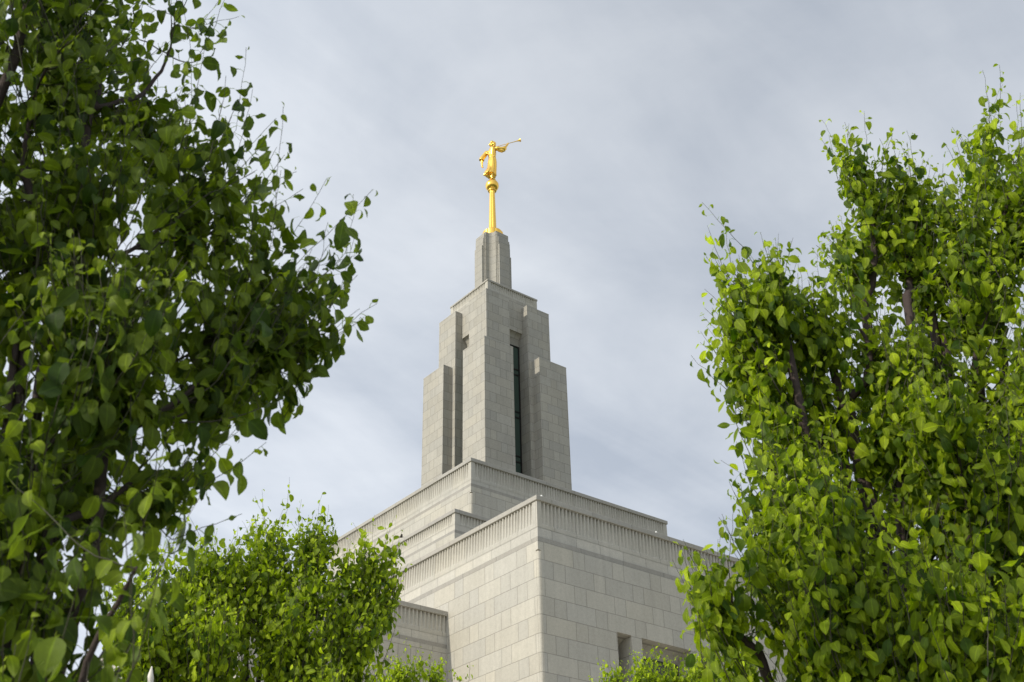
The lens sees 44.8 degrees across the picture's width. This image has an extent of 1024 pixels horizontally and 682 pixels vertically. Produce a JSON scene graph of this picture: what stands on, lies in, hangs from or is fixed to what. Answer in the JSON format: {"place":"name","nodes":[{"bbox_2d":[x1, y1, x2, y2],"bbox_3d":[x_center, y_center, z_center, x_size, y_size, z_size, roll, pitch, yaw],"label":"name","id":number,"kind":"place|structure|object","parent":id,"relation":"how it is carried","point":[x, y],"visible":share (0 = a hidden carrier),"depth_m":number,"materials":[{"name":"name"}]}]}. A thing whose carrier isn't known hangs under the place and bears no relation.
{"place":"outdoors","nodes":[
{"label":"outdoors","id":0,"kind":"place"},
{"bbox_2d":[86,231,787,681],"bbox_3d":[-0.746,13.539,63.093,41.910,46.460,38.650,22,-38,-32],"label":"temple","id":1,"kind":"structure","parent":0,"point":[512,575],"depth_m":43.68,"materials":[{"name":"stone"}]},
{"bbox_2d":[482,179,502,233],"bbox_3d":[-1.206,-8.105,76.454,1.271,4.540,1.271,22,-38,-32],"label":"gilded mast","id":2,"kind":"object","parent":1,"relation":"on","point":[492,186],"visible":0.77,"depth_m":76.42,"materials":[{"name":"gold metal"}]},
{"bbox_2d":[479,139,520,179],"bbox_3d":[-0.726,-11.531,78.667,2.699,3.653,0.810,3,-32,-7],"label":"gilded statue","id":3,"kind":"object","parent":2,"relation":"on","point":[490,172],"visible":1,"depth_m":78.45,"materials":[{"name":"gold metal"}]},
{"bbox_2d":[0,0,1023,676],"label":"sky","id":4,"kind":"structure","parent":0,"point":[628,117],"materials":[{"name":"grey"}]},
{"label":"path","id":5,"kind":"structure","parent":0,"visible":0},
{"bbox_2d":[0,0,377,681],"bbox_3d":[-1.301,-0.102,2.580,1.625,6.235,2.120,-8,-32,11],"label":"young tree","id":6,"kind":"object","parent":5,"relation":"on","point":[92,392],"visible":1,"depth_m":2.96,"materials":[{"name":"green plant"}]},
{"bbox_2d":[670,64,1023,681],"bbox_3d":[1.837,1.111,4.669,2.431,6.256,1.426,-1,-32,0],"label":"young tree","id":7,"kind":"object","parent":5,"relation":"on","point":[849,595],"visible":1,"depth_m":5.14,"materials":[{"name":"green plant"}]},
{"label":"pavement","id":8,"kind":"structure","parent":0,"visible":0},
{"bbox_2d":[148,666,153,681],"bbox_3d":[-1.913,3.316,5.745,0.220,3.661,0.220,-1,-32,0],"label":"pointed post","id":9,"kind":"object","parent":8,"relation":"on","point":[150,676],"visible":0.92,"depth_m":6.67,"materials":[{"name":"paint"}]},
{"bbox_2d":[96,480,412,681],"bbox_3d":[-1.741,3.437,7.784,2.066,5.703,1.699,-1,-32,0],"label":"young tree","id":10,"kind":"object","parent":8,"relation":"on","point":[198,642],"visible":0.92,"depth_m":8.71,"materials":[{"name":"green plant"}]},
{"bbox_2d":[370,638,473,681],"bbox_3d":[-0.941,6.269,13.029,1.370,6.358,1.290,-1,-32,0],"label":"young tree","id":11,"kind":"object","parent":8,"relation":"on","point":[398,674],"visible":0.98,"depth_m":14.55,"materials":[{"name":"green plant"}]},
{"bbox_2d":[588,644,694,681],"bbox_3d":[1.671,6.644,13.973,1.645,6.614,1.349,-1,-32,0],"label":"young tree","id":12,"kind":"object","parent":8,"relation":"on","point":[641,674],"visible":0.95,"depth_m":15.41,"materials":[{"name":"green plant"}]},
{"bbox_2d":[677,636,759,681],"bbox_3d":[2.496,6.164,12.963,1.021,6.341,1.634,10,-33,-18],"label":"young tree","id":13,"kind":"object","parent":8,"relation":"on","point":[695,671],"visible":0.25,"depth_m":14.37,"materials":[{"name":"green plant"}]}
]}

